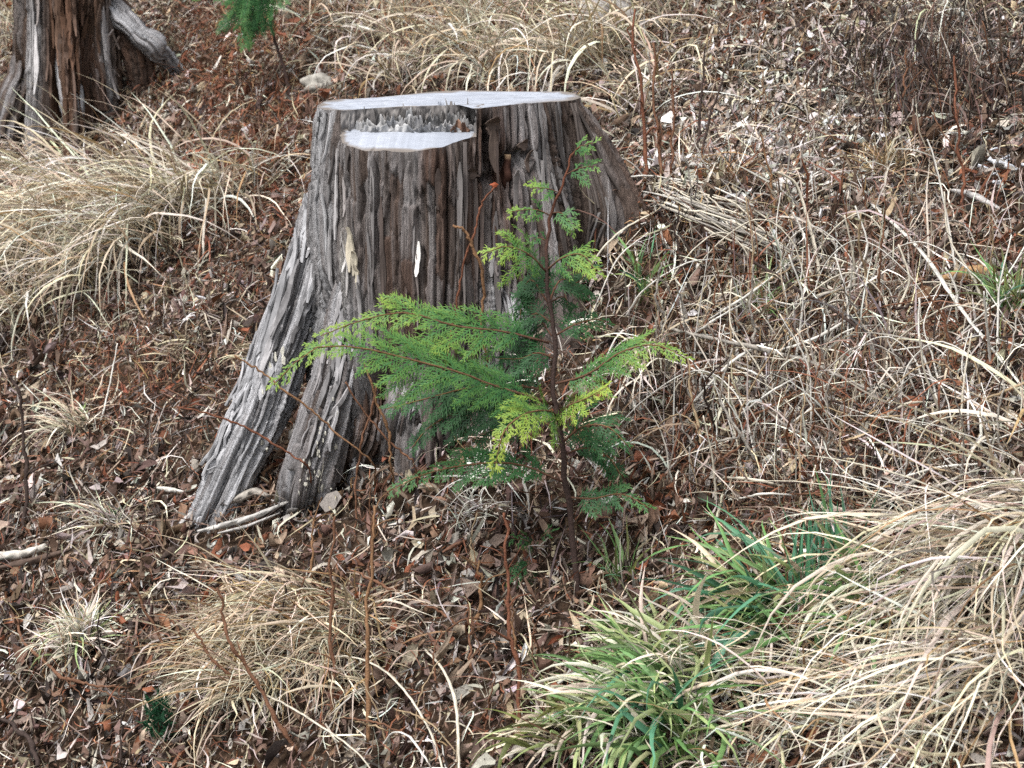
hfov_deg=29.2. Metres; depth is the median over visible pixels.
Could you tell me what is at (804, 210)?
grass stalk
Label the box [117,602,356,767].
dry grass tuft
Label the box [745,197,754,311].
dry twig
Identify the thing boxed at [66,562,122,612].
dry twig
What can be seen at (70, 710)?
dead leaf
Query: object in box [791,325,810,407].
dry twig
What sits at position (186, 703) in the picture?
dead leaf
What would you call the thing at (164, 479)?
dead leaf
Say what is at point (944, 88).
dry twig
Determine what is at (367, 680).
dead twig
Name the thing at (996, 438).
dry twig
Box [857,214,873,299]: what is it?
dry twig
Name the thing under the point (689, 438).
dry twig
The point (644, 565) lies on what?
dead leaf
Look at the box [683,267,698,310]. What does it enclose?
dry twig
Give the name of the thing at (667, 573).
dead leaf
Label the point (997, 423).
dry twig
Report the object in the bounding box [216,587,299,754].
dead twig
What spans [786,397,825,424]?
dry twig
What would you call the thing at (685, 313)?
dry twig
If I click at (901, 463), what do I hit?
dry twig
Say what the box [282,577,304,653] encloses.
dry twig
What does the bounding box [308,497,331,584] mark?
dead twig
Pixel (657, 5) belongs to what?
dry grass tuft
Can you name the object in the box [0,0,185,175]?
old stump
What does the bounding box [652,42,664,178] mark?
dead twig
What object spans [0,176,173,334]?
dry grass tuft
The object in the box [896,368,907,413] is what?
dry twig
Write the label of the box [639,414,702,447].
grass stalk
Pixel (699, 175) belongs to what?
dead leaf
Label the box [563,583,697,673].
sedge tuft
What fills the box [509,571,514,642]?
dry twig
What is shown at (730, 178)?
dry grass tuft
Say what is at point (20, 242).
dry grass tuft
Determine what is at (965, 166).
dry twig
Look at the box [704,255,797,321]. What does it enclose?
dry twig
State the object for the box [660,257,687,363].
dry twig
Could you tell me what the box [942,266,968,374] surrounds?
dry twig
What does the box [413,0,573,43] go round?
dry grass tuft
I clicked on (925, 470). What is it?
dry twig
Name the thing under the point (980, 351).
dry twig
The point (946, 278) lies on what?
log piece
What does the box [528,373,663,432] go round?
grass stalk
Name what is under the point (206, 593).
dead leaf
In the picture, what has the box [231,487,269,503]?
bark piece
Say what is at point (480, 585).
dead twig
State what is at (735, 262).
dry twig
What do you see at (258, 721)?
dead leaf
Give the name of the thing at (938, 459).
dry twig
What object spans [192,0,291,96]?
cypress sapling
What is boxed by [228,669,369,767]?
grass stalk
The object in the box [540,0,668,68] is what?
dry grass tuft
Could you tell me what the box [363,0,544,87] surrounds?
dry grass tuft
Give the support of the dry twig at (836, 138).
on the ground
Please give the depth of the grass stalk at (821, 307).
4.11 m
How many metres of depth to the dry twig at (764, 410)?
3.96 m
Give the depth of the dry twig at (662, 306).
4.26 m
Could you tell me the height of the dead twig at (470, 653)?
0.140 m
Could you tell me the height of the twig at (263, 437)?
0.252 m
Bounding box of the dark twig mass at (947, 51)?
[726,0,1023,196]
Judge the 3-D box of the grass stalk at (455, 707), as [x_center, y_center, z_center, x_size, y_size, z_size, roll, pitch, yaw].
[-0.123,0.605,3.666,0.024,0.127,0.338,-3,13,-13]
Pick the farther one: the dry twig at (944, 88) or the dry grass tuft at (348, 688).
the dry twig at (944, 88)
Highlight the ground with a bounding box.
[0,0,1023,767]
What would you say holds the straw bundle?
on the ground
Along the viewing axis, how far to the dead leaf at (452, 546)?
4.04 m
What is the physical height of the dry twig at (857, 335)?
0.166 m
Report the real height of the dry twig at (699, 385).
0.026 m
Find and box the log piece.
[942,265,995,282]
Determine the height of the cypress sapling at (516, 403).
0.903 m
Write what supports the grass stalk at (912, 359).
on the ground
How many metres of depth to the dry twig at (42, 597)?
4.34 m
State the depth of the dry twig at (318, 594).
4.04 m
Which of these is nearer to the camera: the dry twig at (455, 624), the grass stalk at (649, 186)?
the dry twig at (455, 624)
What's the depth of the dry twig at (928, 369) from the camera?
3.87 m
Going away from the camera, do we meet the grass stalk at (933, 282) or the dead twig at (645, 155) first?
the grass stalk at (933, 282)
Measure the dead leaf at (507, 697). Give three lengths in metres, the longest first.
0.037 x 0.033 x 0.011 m
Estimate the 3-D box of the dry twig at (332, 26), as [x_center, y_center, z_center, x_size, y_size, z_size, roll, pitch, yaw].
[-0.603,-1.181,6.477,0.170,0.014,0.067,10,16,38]
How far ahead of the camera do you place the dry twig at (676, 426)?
4.05 m
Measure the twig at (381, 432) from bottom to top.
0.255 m
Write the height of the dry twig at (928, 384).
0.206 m
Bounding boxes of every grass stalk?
[98,343,117,426]
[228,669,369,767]
[306,655,442,767]
[382,731,431,767]
[424,648,459,767]
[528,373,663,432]
[576,428,699,519]
[579,212,653,286]
[592,232,647,312]
[607,370,755,454]
[622,158,664,243]
[625,259,730,316]
[631,175,700,188]
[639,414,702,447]
[660,232,755,300]
[664,365,810,427]
[681,219,807,289]
[735,274,859,350]
[768,272,895,348]
[774,343,922,436]
[778,171,821,281]
[783,226,857,267]
[785,299,866,352]
[789,407,878,442]
[792,212,811,273]
[792,265,860,294]
[803,336,926,427]
[808,168,848,188]
[808,240,942,327]
[811,212,886,262]
[811,276,895,312]
[826,328,883,362]
[856,189,1022,386]
[865,241,1013,331]
[868,361,976,427]
[871,373,952,423]
[885,305,1023,369]
[896,281,1001,307]
[897,341,1011,404]
[913,220,975,257]
[915,414,1018,474]
[922,443,1021,472]
[926,139,958,283]
[936,335,1023,367]
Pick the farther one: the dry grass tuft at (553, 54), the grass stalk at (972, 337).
the dry grass tuft at (553, 54)
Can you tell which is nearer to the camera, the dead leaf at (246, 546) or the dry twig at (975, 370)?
the dry twig at (975, 370)
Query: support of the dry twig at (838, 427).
on the ground
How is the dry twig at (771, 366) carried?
on the ground
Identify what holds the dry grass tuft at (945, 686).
on the ground
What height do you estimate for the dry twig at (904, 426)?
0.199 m
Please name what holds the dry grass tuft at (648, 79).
on the ground
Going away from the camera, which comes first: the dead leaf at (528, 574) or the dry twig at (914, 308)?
the dead leaf at (528, 574)
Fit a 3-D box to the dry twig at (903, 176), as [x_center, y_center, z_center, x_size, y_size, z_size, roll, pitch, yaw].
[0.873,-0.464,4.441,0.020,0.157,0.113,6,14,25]
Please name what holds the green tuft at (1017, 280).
on the ground
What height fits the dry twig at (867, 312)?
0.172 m
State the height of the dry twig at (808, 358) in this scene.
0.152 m
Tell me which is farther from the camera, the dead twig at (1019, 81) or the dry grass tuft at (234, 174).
the dry grass tuft at (234, 174)
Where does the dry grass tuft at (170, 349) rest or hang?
on the ground
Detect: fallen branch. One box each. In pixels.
[0,543,47,560]
[0,548,72,569]
[156,486,184,492]
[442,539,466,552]
[951,189,1004,211]
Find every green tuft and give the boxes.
[64,596,107,629]
[67,403,87,424]
[96,502,118,523]
[568,517,686,583]
[612,226,680,303]
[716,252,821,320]
[941,239,1023,343]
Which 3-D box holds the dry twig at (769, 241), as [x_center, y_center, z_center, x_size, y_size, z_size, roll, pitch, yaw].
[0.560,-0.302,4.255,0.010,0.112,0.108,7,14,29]
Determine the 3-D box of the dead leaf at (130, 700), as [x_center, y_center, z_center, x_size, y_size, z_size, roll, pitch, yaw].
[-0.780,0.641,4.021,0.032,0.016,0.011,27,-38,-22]
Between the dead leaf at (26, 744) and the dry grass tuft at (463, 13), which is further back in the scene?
the dry grass tuft at (463, 13)
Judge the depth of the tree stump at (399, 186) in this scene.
4.31 m
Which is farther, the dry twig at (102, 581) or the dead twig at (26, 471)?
the dead twig at (26, 471)
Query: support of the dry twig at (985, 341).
on the ground
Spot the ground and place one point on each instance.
(450, 568)
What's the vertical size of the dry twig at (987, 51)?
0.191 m
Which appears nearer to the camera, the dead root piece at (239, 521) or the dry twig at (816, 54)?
the dead root piece at (239, 521)
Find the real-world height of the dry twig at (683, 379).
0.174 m
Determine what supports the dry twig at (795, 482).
on the ground
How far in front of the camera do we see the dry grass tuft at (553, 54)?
5.56 m
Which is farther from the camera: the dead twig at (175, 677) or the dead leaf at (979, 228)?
the dead leaf at (979, 228)
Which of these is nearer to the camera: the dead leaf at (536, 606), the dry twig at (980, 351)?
the dead leaf at (536, 606)
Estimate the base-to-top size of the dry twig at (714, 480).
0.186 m
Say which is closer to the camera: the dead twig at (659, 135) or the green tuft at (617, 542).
the green tuft at (617, 542)
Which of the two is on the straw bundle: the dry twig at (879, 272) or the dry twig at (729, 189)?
the dry twig at (729, 189)
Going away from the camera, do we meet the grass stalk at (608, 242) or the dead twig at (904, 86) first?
the grass stalk at (608, 242)
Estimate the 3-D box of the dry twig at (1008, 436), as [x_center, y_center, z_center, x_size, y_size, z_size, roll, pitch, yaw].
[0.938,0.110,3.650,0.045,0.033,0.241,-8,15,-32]
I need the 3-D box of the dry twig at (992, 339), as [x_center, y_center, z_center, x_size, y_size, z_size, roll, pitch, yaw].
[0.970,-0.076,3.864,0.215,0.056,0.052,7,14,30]
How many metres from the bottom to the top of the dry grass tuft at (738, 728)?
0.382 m
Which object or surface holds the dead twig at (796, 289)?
on the ground
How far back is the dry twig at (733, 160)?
4.48 m
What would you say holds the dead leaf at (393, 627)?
on the ground
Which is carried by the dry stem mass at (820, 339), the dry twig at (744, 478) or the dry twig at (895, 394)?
the dry twig at (744, 478)
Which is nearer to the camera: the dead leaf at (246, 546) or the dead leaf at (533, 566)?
the dead leaf at (533, 566)
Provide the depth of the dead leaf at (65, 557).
4.53 m
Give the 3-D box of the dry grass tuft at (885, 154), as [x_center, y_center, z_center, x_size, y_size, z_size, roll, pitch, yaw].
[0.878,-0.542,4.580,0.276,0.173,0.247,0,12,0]
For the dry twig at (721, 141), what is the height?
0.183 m
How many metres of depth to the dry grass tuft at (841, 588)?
3.45 m
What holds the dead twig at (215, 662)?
on the ground
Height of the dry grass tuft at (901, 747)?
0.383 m
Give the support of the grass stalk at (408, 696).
on the ground
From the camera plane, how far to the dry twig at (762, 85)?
4.97 m
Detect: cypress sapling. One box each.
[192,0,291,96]
[266,135,695,610]
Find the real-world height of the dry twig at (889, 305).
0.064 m
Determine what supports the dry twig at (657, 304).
on the ground
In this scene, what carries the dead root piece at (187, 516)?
on the ground
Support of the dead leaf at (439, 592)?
on the ground
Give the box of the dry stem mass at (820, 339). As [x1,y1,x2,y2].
[404,31,1023,633]
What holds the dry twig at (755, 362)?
on the ground
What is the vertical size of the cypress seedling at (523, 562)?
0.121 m
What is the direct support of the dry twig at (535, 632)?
on the ground
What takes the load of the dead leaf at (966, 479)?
on the dry grass tuft at (993, 414)
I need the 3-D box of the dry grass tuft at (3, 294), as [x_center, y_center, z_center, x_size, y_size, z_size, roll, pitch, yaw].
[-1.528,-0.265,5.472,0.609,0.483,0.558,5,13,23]
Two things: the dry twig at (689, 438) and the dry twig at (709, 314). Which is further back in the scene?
the dry twig at (709, 314)
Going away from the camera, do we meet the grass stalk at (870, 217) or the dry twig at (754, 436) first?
the dry twig at (754, 436)
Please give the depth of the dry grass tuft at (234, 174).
5.71 m
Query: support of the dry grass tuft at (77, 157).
on the ground
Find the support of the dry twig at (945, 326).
on the ground
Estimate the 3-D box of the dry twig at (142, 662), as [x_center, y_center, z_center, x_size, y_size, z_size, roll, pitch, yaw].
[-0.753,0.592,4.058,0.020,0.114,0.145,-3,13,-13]
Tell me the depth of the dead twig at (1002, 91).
4.63 m
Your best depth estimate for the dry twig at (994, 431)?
3.71 m
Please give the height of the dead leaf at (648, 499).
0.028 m
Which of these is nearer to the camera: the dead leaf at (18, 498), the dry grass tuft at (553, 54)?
the dead leaf at (18, 498)
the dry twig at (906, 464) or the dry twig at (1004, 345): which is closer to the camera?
the dry twig at (906, 464)
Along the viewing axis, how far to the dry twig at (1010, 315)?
3.99 m
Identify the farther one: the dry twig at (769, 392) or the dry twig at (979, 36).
the dry twig at (979, 36)
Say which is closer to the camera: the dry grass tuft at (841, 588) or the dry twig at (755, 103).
the dry grass tuft at (841, 588)
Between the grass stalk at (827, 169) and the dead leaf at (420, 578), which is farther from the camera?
the grass stalk at (827, 169)
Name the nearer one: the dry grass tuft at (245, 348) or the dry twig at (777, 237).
the dry twig at (777, 237)
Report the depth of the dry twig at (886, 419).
3.80 m
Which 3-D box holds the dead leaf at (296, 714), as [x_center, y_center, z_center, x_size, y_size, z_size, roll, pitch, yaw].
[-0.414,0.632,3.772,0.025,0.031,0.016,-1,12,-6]
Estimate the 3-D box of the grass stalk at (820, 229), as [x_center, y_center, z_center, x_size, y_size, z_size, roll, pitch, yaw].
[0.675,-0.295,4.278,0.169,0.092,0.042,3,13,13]
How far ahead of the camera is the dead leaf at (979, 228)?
4.23 m
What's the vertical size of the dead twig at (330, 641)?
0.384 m
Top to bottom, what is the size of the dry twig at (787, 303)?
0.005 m
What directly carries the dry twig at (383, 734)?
on the ground
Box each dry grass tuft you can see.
[0,2,13,56]
[0,79,117,197]
[0,87,216,299]
[0,98,243,359]
[0,120,92,255]
[0,148,66,289]
[0,151,202,319]
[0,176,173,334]
[0,230,101,370]
[8,362,139,466]
[8,573,144,693]
[13,74,310,279]
[32,446,193,564]
[91,551,280,729]
[109,82,326,256]
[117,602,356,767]
[133,518,413,716]
[136,316,207,368]
[182,551,450,730]
[214,320,257,364]
[238,0,356,40]
[275,593,475,752]
[289,0,475,82]
[302,0,513,97]
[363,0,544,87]
[380,0,603,93]
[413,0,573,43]
[425,470,518,543]
[433,424,543,521]
[446,0,692,91]
[490,0,726,91]
[528,20,774,139]
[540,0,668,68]
[546,0,787,49]
[570,622,934,767]
[581,309,711,428]
[611,551,951,767]
[678,570,1023,767]
[679,114,774,199]
[693,497,1023,767]
[712,628,1023,767]
[713,452,1023,767]
[718,441,1009,757]
[742,385,1023,711]
[765,409,1023,767]
[831,118,940,187]
[848,338,1023,528]
[868,0,1018,60]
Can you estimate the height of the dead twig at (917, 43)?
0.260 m
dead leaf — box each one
[2,726,17,740]
[10,489,23,500]
[14,570,26,588]
[22,738,29,750]
[63,553,70,568]
[67,702,72,714]
[103,464,110,479]
[114,614,127,623]
[115,591,120,609]
[124,646,135,656]
[125,692,135,702]
[126,366,134,371]
[161,470,174,483]
[176,541,190,554]
[182,696,188,705]
[183,398,201,407]
[201,588,209,606]
[237,326,251,332]
[239,714,249,720]
[240,542,251,551]
[253,717,260,738]
[256,552,261,563]
[256,730,262,745]
[285,704,298,710]
[290,708,302,720]
[334,551,344,559]
[335,683,342,699]
[385,655,391,675]
[385,704,394,719]
[390,615,396,631]
[404,560,414,572]
[414,575,427,583]
[421,537,432,549]
[434,734,440,749]
[437,584,442,596]
[439,712,447,728]
[473,719,479,733]
[477,664,482,674]
[483,540,490,547]
[489,584,496,602]
[495,515,499,529]
[503,690,514,709]
[523,570,533,581]
[526,563,539,573]
[534,601,539,613]
[534,632,547,645]
[538,515,549,534]
[547,635,562,645]
[558,620,565,636]
[635,555,650,569]
[636,456,646,463]
[643,492,657,502]
[663,414,674,432]
[665,564,669,582]
[694,477,701,492]
[695,166,702,180]
[704,182,714,193]
[747,500,757,511]
[755,513,773,524]
[804,724,819,741]
[841,492,853,500]
[962,471,970,490]
[972,219,981,234]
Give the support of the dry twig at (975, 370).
on the ground
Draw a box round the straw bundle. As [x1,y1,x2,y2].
[642,172,800,268]
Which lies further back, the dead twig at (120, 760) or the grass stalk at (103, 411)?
the grass stalk at (103, 411)
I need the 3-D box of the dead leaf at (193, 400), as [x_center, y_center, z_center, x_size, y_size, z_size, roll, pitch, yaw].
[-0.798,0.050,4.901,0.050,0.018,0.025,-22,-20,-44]
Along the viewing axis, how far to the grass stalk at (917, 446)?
3.69 m
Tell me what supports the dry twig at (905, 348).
on the ground
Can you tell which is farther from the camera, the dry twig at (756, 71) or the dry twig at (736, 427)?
the dry twig at (756, 71)
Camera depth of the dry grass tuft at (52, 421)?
5.06 m
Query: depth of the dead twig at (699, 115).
4.91 m
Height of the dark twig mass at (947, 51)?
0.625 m
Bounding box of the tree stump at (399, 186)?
[186,90,647,537]
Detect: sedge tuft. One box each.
[468,638,645,767]
[497,568,752,767]
[501,610,815,767]
[558,569,801,760]
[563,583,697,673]
[633,496,881,699]
[739,501,993,712]
[744,464,879,611]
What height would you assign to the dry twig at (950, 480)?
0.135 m
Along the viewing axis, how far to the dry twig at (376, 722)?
3.62 m
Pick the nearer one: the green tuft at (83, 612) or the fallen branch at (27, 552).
the green tuft at (83, 612)
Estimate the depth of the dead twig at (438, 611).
3.84 m
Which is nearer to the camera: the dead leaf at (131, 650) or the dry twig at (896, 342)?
the dry twig at (896, 342)
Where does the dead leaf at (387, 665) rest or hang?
on the ground
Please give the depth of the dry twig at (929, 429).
3.75 m
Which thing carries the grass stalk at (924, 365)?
on the ground
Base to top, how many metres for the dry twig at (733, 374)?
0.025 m
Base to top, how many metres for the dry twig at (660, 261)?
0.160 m
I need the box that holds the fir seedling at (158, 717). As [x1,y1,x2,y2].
[137,687,183,746]
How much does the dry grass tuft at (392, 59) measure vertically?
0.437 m
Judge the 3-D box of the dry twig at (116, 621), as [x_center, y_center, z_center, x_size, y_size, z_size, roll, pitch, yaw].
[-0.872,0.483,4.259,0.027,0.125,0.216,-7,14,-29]
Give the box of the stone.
[300,72,334,95]
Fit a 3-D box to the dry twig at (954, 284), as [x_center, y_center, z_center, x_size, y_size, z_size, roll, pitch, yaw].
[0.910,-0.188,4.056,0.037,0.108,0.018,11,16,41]
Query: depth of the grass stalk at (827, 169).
4.55 m
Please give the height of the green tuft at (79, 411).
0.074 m
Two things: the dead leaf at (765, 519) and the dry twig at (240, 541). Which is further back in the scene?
the dry twig at (240, 541)
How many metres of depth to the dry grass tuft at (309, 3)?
6.57 m
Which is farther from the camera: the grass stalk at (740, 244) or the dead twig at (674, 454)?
the grass stalk at (740, 244)
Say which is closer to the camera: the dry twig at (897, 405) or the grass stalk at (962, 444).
the grass stalk at (962, 444)
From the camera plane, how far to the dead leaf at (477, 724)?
3.60 m
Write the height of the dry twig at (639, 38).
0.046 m
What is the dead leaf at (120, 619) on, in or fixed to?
on the ground
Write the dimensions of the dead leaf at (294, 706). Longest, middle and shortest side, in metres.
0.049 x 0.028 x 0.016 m
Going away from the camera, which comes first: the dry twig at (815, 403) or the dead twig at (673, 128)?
the dry twig at (815, 403)
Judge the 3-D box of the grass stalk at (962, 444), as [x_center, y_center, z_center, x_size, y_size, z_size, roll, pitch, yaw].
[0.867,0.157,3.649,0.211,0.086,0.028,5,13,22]
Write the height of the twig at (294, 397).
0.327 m
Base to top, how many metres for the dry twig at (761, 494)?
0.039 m
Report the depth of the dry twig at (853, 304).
4.06 m
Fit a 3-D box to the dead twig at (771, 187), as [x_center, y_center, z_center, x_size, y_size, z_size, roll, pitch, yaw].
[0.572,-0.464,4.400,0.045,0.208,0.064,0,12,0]
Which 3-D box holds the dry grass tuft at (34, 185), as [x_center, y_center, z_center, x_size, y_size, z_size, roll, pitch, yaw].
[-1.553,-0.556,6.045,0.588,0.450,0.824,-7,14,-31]
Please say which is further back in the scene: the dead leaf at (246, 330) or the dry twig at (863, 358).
the dead leaf at (246, 330)
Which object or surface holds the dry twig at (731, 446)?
on the ground
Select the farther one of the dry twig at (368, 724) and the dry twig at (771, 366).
the dry twig at (771, 366)
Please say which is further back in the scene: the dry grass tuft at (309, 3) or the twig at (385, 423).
the dry grass tuft at (309, 3)
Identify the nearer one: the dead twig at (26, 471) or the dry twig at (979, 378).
the dry twig at (979, 378)
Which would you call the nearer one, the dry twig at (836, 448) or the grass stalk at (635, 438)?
the dry twig at (836, 448)
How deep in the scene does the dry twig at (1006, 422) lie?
3.69 m
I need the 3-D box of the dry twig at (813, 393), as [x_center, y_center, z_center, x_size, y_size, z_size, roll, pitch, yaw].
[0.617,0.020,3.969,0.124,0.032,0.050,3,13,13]
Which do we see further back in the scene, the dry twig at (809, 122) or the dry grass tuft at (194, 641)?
the dry twig at (809, 122)
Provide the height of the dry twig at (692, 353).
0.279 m
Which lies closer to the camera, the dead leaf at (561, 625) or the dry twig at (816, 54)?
the dead leaf at (561, 625)
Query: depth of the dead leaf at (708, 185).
4.43 m
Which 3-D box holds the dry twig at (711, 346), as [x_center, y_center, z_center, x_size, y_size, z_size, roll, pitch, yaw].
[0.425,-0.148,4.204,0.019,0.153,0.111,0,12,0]
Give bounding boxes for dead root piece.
[179,511,191,523]
[197,500,288,532]
[218,512,279,533]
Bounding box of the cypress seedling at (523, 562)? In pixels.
[505,524,558,588]
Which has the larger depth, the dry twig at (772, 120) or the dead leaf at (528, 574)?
the dry twig at (772, 120)
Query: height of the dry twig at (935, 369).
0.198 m
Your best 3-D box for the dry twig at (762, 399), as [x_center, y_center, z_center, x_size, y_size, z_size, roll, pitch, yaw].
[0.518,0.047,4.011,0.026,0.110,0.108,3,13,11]
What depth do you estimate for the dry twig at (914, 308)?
4.04 m
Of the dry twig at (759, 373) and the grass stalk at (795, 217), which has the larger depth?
the grass stalk at (795, 217)
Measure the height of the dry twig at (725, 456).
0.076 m
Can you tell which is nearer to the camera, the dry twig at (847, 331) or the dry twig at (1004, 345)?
the dry twig at (1004, 345)
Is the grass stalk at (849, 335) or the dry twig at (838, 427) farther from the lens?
the grass stalk at (849, 335)
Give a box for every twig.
[0,717,40,767]
[7,374,53,531]
[14,614,126,688]
[34,576,46,625]
[39,530,52,599]
[39,637,46,678]
[50,602,67,674]
[51,657,100,727]
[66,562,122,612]
[75,640,102,650]
[81,687,136,716]
[95,565,131,645]
[105,682,134,767]
[128,577,187,694]
[135,642,170,648]
[141,633,149,696]
[163,621,206,702]
[169,584,218,603]
[177,406,311,483]
[192,627,252,722]
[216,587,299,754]
[233,525,247,560]
[234,355,375,490]
[262,585,307,666]
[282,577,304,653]
[289,584,339,604]
[295,630,299,695]
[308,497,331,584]
[309,516,345,721]
[317,24,353,27]
[331,698,341,742]
[341,716,413,737]
[345,382,418,490]
[347,567,411,600]
[351,593,362,633]
[353,385,376,544]
[355,721,398,735]
[362,681,386,745]
[364,364,395,485]
[364,488,396,745]
[367,484,372,576]
[369,581,403,606]
[394,708,455,751]
[403,0,407,55]
[412,598,467,634]
[415,660,440,739]
[432,630,442,698]
[438,617,486,638]
[443,187,494,382]
[453,225,487,366]
[453,543,505,630]
[461,579,480,666]
[467,604,496,679]
[469,513,477,563]
[481,513,531,739]
[483,672,495,729]
[503,599,521,673]
[509,62,550,74]
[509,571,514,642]
[531,619,534,681]
[533,606,549,656]
[620,32,661,46]
[627,9,658,194]
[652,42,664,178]
[652,228,669,302]
[654,262,668,344]
[656,281,667,323]
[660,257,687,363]
[662,67,697,177]
[663,377,698,472]
[670,365,692,447]
[671,328,914,409]
[673,241,683,326]
[674,210,695,306]
[676,284,700,407]
[676,407,695,458]
[678,384,723,386]
[680,282,688,322]
[680,351,695,409]
[680,425,698,483]
[682,148,692,223]
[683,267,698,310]
[685,244,718,369]
[687,44,711,149]
[687,302,745,339]
[687,356,703,451]
[689,447,691,491]
[691,125,740,211]
[693,339,773,402]
[694,247,708,357]
[694,372,756,377]
[694,431,756,452]
[695,235,958,402]
[699,361,709,409]
[700,44,735,159]
[700,403,713,490]
[703,356,729,432]
[703,415,717,505]
[703,442,744,482]
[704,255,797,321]
[705,260,801,311]
[706,276,714,353]
[707,413,729,495]
[711,107,742,176]
[711,266,738,355]
[712,389,737,482]
[713,324,737,452]
[718,348,757,469]
[722,325,726,375]
[723,94,785,106]
[723,476,784,486]
[726,142,737,168]
[727,375,742,469]
[729,69,782,72]
[729,278,774,402]
[729,323,735,390]
[731,228,746,297]
[731,339,791,346]
[732,383,777,395]
[735,333,782,430]
[735,372,803,418]
[735,447,744,480]
[736,366,769,381]
[738,386,805,428]
[738,492,796,499]
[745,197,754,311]
[747,199,763,313]
[748,264,757,359]
[748,397,820,444]
[753,109,804,136]
[753,417,758,458]
[754,83,768,131]
[757,26,768,73]
[758,58,768,123]
[760,132,775,219]
[760,221,777,262]
[762,376,774,438]
[763,296,820,304]
[763,399,874,436]
[767,308,864,355]
[768,335,804,420]
[769,474,822,484]
[770,342,778,399]
[771,297,781,346]
[775,302,810,378]
[775,424,792,490]
[776,192,790,293]
[779,314,812,436]
[780,338,792,390]
[783,176,797,216]
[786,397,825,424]
[787,251,802,342]
[788,76,814,151]
[788,254,803,355]
[789,474,859,494]
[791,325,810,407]
[791,388,840,397]
[792,111,800,164]
[794,318,840,332]
[794,394,833,412]
[796,279,906,306]
[796,328,809,397]
[797,24,817,89]
[798,374,837,447]
[798,394,805,506]
[799,122,861,146]
[804,304,832,417]
[807,404,819,489]
[812,249,818,301]
[813,351,855,462]
[814,243,825,302]
[821,301,832,364]
[824,372,833,448]
[825,399,946,426]
[828,401,848,503]
[830,237,837,302]
[830,325,878,341]
[831,293,947,317]
[834,253,848,366]
[839,278,866,324]
[840,206,868,307]
[844,215,855,293]
[848,379,948,418]
[853,449,865,502]
[855,297,878,380]
[857,149,867,221]
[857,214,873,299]
[858,421,874,501]
[861,333,866,383]
[862,414,911,420]
[863,271,868,358]
[867,329,881,397]
[868,188,881,236]
[868,463,990,488]
[870,358,920,387]
[874,448,981,480]
[877,196,886,312]
[877,335,886,381]
[877,471,927,501]
[880,297,932,310]
[885,296,889,353]
[886,345,930,352]
[887,401,932,414]
[890,190,898,233]
[890,244,910,333]
[891,143,905,202]
[891,361,912,435]
[891,415,979,450]
[893,309,917,384]
[893,463,984,480]
[895,1,953,110]
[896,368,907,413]
[897,246,917,320]
[897,436,907,498]
[899,49,922,128]
[899,378,913,487]
[900,406,916,495]
[904,167,912,227]
[905,449,1009,470]
[908,293,914,327]
[916,80,976,94]
[917,298,937,400]
[918,335,945,436]
[919,278,953,380]
[924,283,941,380]
[927,287,940,334]
[930,105,972,179]
[939,458,951,499]
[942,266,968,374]
[943,191,983,308]
[944,267,959,319]
[947,56,967,220]
[949,371,965,490]
[951,243,967,290]
[952,33,1023,46]
[954,429,1023,445]
[955,296,1013,338]
[956,344,999,368]
[958,333,971,451]
[958,335,1023,349]
[961,56,1023,76]
[961,330,974,414]
[968,12,981,82]
[969,330,995,388]
[973,356,980,417]
[974,69,1023,83]
[974,382,1023,406]
[976,428,1023,441]
[977,147,1023,184]
[980,135,1002,219]
[981,382,994,491]
[982,21,996,92]
[982,331,1007,432]
[983,291,991,372]
[983,304,990,377]
[985,204,993,279]
[994,299,1023,412]
[994,309,1023,325]
[995,52,1023,105]
[996,235,1011,350]
[996,383,1007,475]
[1002,321,1007,360]
[1003,396,1009,448]
[1009,269,1023,317]
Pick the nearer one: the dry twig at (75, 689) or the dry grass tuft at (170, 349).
the dry twig at (75, 689)
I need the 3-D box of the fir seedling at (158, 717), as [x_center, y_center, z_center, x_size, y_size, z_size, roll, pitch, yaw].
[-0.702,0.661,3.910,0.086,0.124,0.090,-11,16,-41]
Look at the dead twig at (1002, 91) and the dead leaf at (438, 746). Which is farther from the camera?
the dead twig at (1002, 91)
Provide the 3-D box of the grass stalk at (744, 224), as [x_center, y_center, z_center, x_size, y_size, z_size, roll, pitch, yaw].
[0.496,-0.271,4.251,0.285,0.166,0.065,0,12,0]
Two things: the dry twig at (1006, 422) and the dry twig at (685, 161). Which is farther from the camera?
the dry twig at (685, 161)
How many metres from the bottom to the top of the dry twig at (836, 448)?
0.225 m
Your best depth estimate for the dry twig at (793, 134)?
4.64 m
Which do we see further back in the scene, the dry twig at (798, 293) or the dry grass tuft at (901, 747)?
the dry twig at (798, 293)

